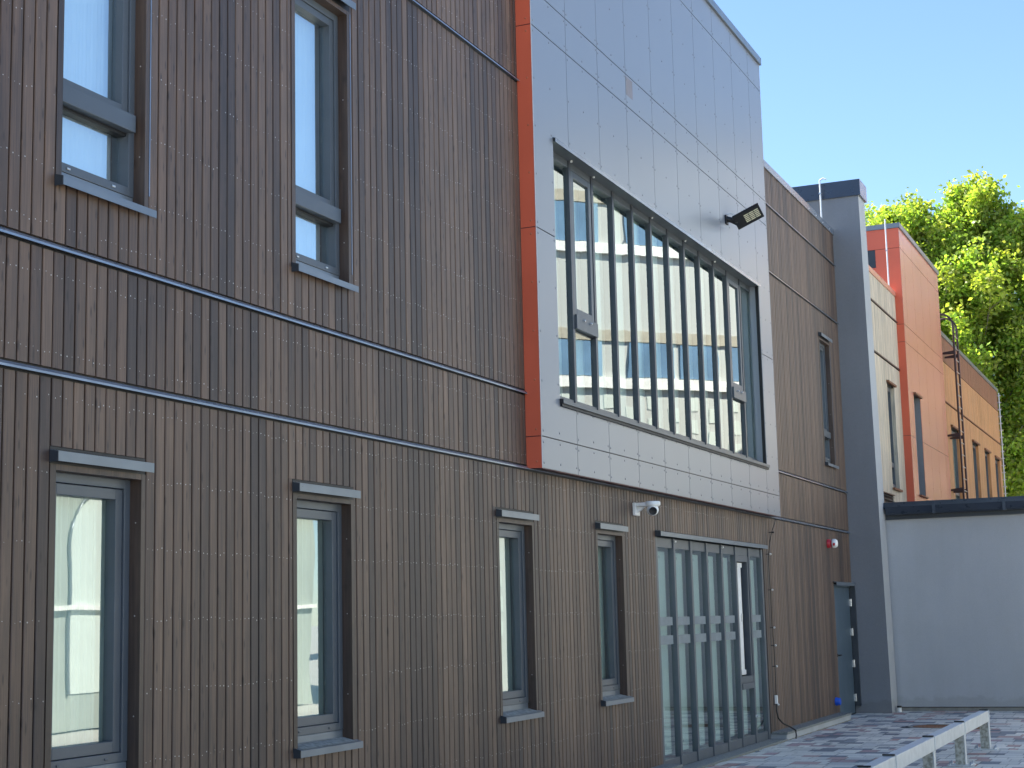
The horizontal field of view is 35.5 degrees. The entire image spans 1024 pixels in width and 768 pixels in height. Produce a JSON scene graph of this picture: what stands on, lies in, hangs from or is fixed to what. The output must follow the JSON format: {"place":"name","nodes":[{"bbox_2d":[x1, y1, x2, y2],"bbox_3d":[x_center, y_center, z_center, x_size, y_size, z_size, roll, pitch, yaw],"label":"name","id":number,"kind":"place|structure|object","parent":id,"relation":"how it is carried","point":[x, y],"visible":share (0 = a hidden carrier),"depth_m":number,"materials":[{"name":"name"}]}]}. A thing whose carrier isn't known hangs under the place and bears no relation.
{"place":"outdoors","nodes":[
{"label":"outdoors","id":0,"kind":"place"},
{"bbox_2d":[706,711,1023,767],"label":"paving","id":1,"kind":"structure","parent":0,"point":[804,750],"depth_m":19.48,"materials":[{"name":"grey stone"}]},
{"bbox_2d":[703,719,853,767],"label":"sand strip","id":2,"kind":"object","parent":1,"relation":"on","point":[778,743],"visible":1,"depth_m":20.01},
{"bbox_2d":[897,706,901,711],"bbox_3d":[6.234,5.227,25.747,0.080,0.100,0.076,-5,-9,23],"label":"drain pipe","id":3,"kind":"object","parent":1,"relation":"on","point":[899,708],"visible":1,"depth_m":25.72,"materials":[{"name":"white plastic"}]},
{"bbox_2d":[908,725,947,728],"bbox_3d":[5.859,4.772,22.292,0.680,0.015,0.680,-5,-9,23],"label":"manhole cover","id":4,"kind":"object","parent":1,"relation":"on","point":[930,726],"visible":0.76,"depth_m":22.25,"materials":[{"name":"metal"}]},
{"bbox_2d":[923,751,935,767],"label":"barrier post","id":5,"kind":"object","parent":1,"relation":"on","point":[929,760],"visible":0.76,"depth_m":14.77,"materials":[{"name":"metal"}]},
{"bbox_2d":[947,735,975,765],"bbox_3d":[4.674,3.815,16.675,0.270,0.312,0.200,-5,-9,23],"label":"barrier post","id":6,"kind":"object","parent":1,"relation":"on","point":[960,751],"visible":0.97,"depth_m":16.63,"materials":[{"name":"metal"}]},
{"bbox_2d":[973,722,998,749],"bbox_3d":[5.476,4.069,18.522,0.270,0.312,0.200,-5,-9,23],"label":"barrier post","id":7,"kind":"object","parent":1,"relation":"on","point":[985,738],"visible":0.92,"depth_m":18.47,"materials":[{"name":"metal"}]},
{"bbox_2d":[857,709,989,767],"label":"barrier rail","id":8,"kind":"object","parent":7,"relation":"on","point":[910,753],"visible":1,"depth_m":14.69,"materials":[{"name":"white metal"}]},
{"bbox_2d":[714,0,1023,293],"label":"sky","id":9,"kind":"structure","parent":0,"point":[892,96],"materials":[{"name":"blue"}]},
{"label":"ground","id":10,"kind":"structure","parent":0,"visible":0},
{"bbox_2d":[0,0,861,767],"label":"timber clad building","id":11,"kind":"structure","parent":10,"relation":"on","point":[378,378],"depth_m":11.78,"materials":[{"name":"wood"}]},
{"bbox_2d":[43,446,153,767],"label":"window","id":12,"kind":"structure","parent":11,"relation":"in","point":[94,654],"depth_m":8.49,"materials":[{"name":"clear glass"}]},
{"bbox_2d":[54,0,156,217],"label":"window","id":13,"kind":"structure","parent":11,"relation":"in","point":[86,120],"depth_m":8.94,"materials":[{"name":"metal"}]},
{"bbox_2d":[290,0,358,292],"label":"window","id":14,"kind":"structure","parent":11,"relation":"in","point":[320,45],"depth_m":11.08,"materials":[{"name":"metal"}]},
{"bbox_2d":[292,479,362,758],"bbox_3d":[-1.296,1.519,10.435,0.281,1.734,0.808,-5,-9,23],"label":"window","id":15,"kind":"structure","parent":11,"relation":"in","point":[315,733],"depth_m":10.64,"materials":[{"name":"clear glass"}]},
{"bbox_2d":[496,507,543,722],"bbox_3d":[-0.033,1.919,13.345,0.281,1.734,0.808,-5,-9,23],"label":"window","id":16,"kind":"structure","parent":11,"relation":"in","point":[521,703],"depth_m":13.57,"materials":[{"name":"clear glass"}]},
{"bbox_2d":[595,521,633,706],"bbox_3d":[0.887,2.211,15.466,0.281,1.734,0.808,-5,-9,23],"label":"window","id":17,"kind":"structure","parent":11,"relation":"in","point":[614,690],"depth_m":15.70,"materials":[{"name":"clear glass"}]},
{"bbox_2d":[632,501,659,515],"bbox_3d":[1.370,1.267,16.218,0.277,0.146,0.158,-5,-9,23],"label":"security camera","id":18,"kind":"object","parent":11,"relation":"attached to","point":[652,508],"visible":1,"depth_m":16.16,"materials":[{"name":"white plastic"}]},
{"bbox_2d":[552,137,769,469],"bbox_3d":[1.742,-0.551,17.801,0.343,2.475,7.451,-5,-9,23],"label":"ribbon window","id":19,"kind":"structure","parent":11,"relation":"in","point":[650,337],"depth_m":17.31,"materials":[{"name":"glass"}]},
{"bbox_2d":[725,203,763,229],"bbox_3d":[2.886,-2.079,19.914,0.448,0.244,0.293,-5,-9,23],"label":"floodlight","id":20,"kind":"object","parent":11,"relation":"attached to","point":[747,216],"visible":1,"depth_m":19.89,"materials":[{"name":"black metal"}]},
{"bbox_2d":[766,518,796,738],"bbox_3d":[3.565,3.193,21.064,0.253,2.889,0.469,-5,-9,23],"label":"hanging cable","id":21,"kind":"object","parent":11,"relation":"attached to","point":[774,666],"visible":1,"depth_m":20.90,"materials":[{"name":"rubber"}]},
{"bbox_2d":[819,178,825,216],"bbox_3d":[5.225,-3.003,26.823,0.135,0.940,0.060,-5,-9,23],"label":"lightning rod","id":22,"kind":"object","parent":11,"relation":"on","point":[820,193],"visible":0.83,"depth_m":26.85,"materials":[{"name":"metal"}]},
{"bbox_2d":[818,331,838,468],"bbox_3d":[4.951,0.271,25.392,0.203,2.124,0.808,-5,-9,23],"label":"window","id":23,"kind":"structure","parent":11,"relation":"in","point":[824,347],"depth_m":25.66,"materials":[{"name":"metal"}]},
{"bbox_2d":[827,539,837,547],"bbox_3d":[4.916,2.445,24.532,0.159,0.140,0.150,-5,-9,23],"label":"alarm sounder","id":24,"kind":"object","parent":11,"relation":"attached to","point":[833,543],"visible":1,"depth_m":24.50,"materials":[{"name":"red plastic"}]},
{"bbox_2d":[835,697,841,705],"bbox_3d":[4.934,4.801,24.194,0.081,0.124,0.124,-5,-9,23],"label":"socket cover","id":25,"kind":"object","parent":11,"relation":"attached to","point":[838,701],"visible":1,"depth_m":24.15,"materials":[{"name":"blue plastic"}]},
{"bbox_2d":[833,581,861,713],"bbox_3d":[5.233,4.170,25.222,0.175,2.085,1.409,-5,-9,23],"label":"door","id":26,"kind":"structure","parent":11,"relation":"in","point":[844,592],"depth_m":25.48,"materials":[{"name":"paint"}]},
{"bbox_2d":[792,179,897,712],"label":"wing wall","id":27,"kind":"structure","parent":10,"relation":"on","point":[843,210],"depth_m":26.27,"materials":[{"name":"paint"}]},
{"bbox_2d":[864,201,878,224],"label":"tree","id":28,"kind":"object","parent":10,"relation":"on","point":[867,214],"depth_m":65.56,"materials":[{"name":"green plant"}]},
{"bbox_2d":[868,265,906,502],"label":"beige building","id":29,"kind":"structure","parent":10,"relation":"on","point":[883,311],"depth_m":30.80,"materials":[{"name":"beige paint"}]},
{"bbox_2d":[884,219,889,285],"bbox_3d":[7.508,-2.569,32.035,0.040,1.500,0.060,-5,-9,23],"label":"lightning rod","id":30,"kind":"object","parent":29,"relation":"on","point":[886,250],"visible":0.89,"depth_m":32.03,"materials":[{"name":"metal"}]},
{"bbox_2d":[886,380,902,491],"bbox_3d":[7.293,1.015,30.767,0.180,2.090,0.860,-5,-9,23],"label":"window","id":31,"kind":"structure","parent":29,"relation":"in","point":[890,392],"depth_m":31.08,"materials":[{"name":"clear glass"}]},
{"bbox_2d":[866,222,951,501],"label":"red panelled block","id":32,"kind":"structure","parent":10,"relation":"on","point":[913,274],"depth_m":33.24,"materials":[{"name":"paint"}]},
{"bbox_2d":[868,251,875,267],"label":"side window","id":33,"kind":"structure","parent":32,"relation":"in","point":[871,254],"depth_m":32.50,"materials":[{"name":"glass"}]},
{"bbox_2d":[913,392,928,498],"bbox_3d":[8.297,1.267,32.703,0.176,2.110,0.880,-5,-9,23],"label":"window","id":34,"kind":"structure","parent":32,"relation":"in","point":[921,477],"depth_m":33.08,"materials":[{"name":"glass"}]},
{"bbox_2d":[866,187,998,374],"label":"tree","id":35,"kind":"object","parent":10,"relation":"on","point":[909,216],"visible":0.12,"depth_m":59.31,"materials":[{"name":"green plant"}]},
{"bbox_2d":[883,496,1023,710],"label":"extension","id":36,"kind":"object","parent":10,"relation":"on","point":[956,573],"visible":0.86,"depth_m":25.86,"materials":[{"name":"paint"}]},
{"bbox_2d":[915,166,1023,496],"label":"tree","id":37,"kind":"object","parent":10,"relation":"on","point":[977,211],"visible":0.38,"depth_m":58.42,"materials":[{"name":"green plant"}]},
{"bbox_2d":[941,331,1003,498],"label":"orange building","id":38,"kind":"structure","parent":10,"relation":"on","point":[979,389],"depth_m":42.48,"materials":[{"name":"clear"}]},
{"bbox_2d":[940,313,968,498],"bbox_3d":[10.275,0.958,37.612,0.588,5.224,0.668,-5,-9,23],"label":"roof ladder","id":39,"kind":"object","parent":38,"relation":"attached to","point":[959,436],"visible":0.7,"depth_m":37.54,"materials":[{"name":"metal"}]},
{"bbox_2d":[951,425,962,498],"bbox_3d":[10.731,2.103,38.712,0.196,2.100,1.410,-5,-9,23],"label":"window","id":40,"kind":"structure","parent":38,"relation":"in","point":[955,442],"depth_m":39.26,"materials":[{"name":"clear glass"}]},
{"bbox_2d":[972,440,981,497],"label":"window","id":41,"kind":"structure","parent":38,"relation":"in","point":[977,478],"depth_m":42.66,"materials":[{"name":"clear glass"}]},
{"bbox_2d":[984,448,992,497],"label":"window","id":42,"kind":"structure","parent":38,"relation":"in","point":[987,456],"depth_m":44.92,"materials":[{"name":"clear glass"}]},
{"bbox_2d":[995,455,1001,496],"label":"window","id":43,"kind":"structure","parent":38,"relation":"in","point":[997,463],"depth_m":47.15,"materials":[{"name":"clear glass"}]},
{"bbox_2d":[997,393,1006,496],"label":"conductor strip","id":44,"kind":"object","parent":38,"relation":"attached to","point":[1001,437],"visible":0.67,"depth_m":47.69,"materials":[{"name":"metal"}]},
{"bbox_2d":[964,307,1011,470],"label":"tree","id":45,"kind":"object","parent":10,"relation":"on","point":[1002,393],"visible":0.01,"depth_m":64.53,"materials":[{"name":"green plant"}]},
{"bbox_2d":[974,200,1023,472],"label":"tree","id":46,"kind":"object","parent":10,"relation":"on","point":[1017,269],"visible":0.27,"depth_m":58.59,"materials":[{"name":"green plant"}]}
]}

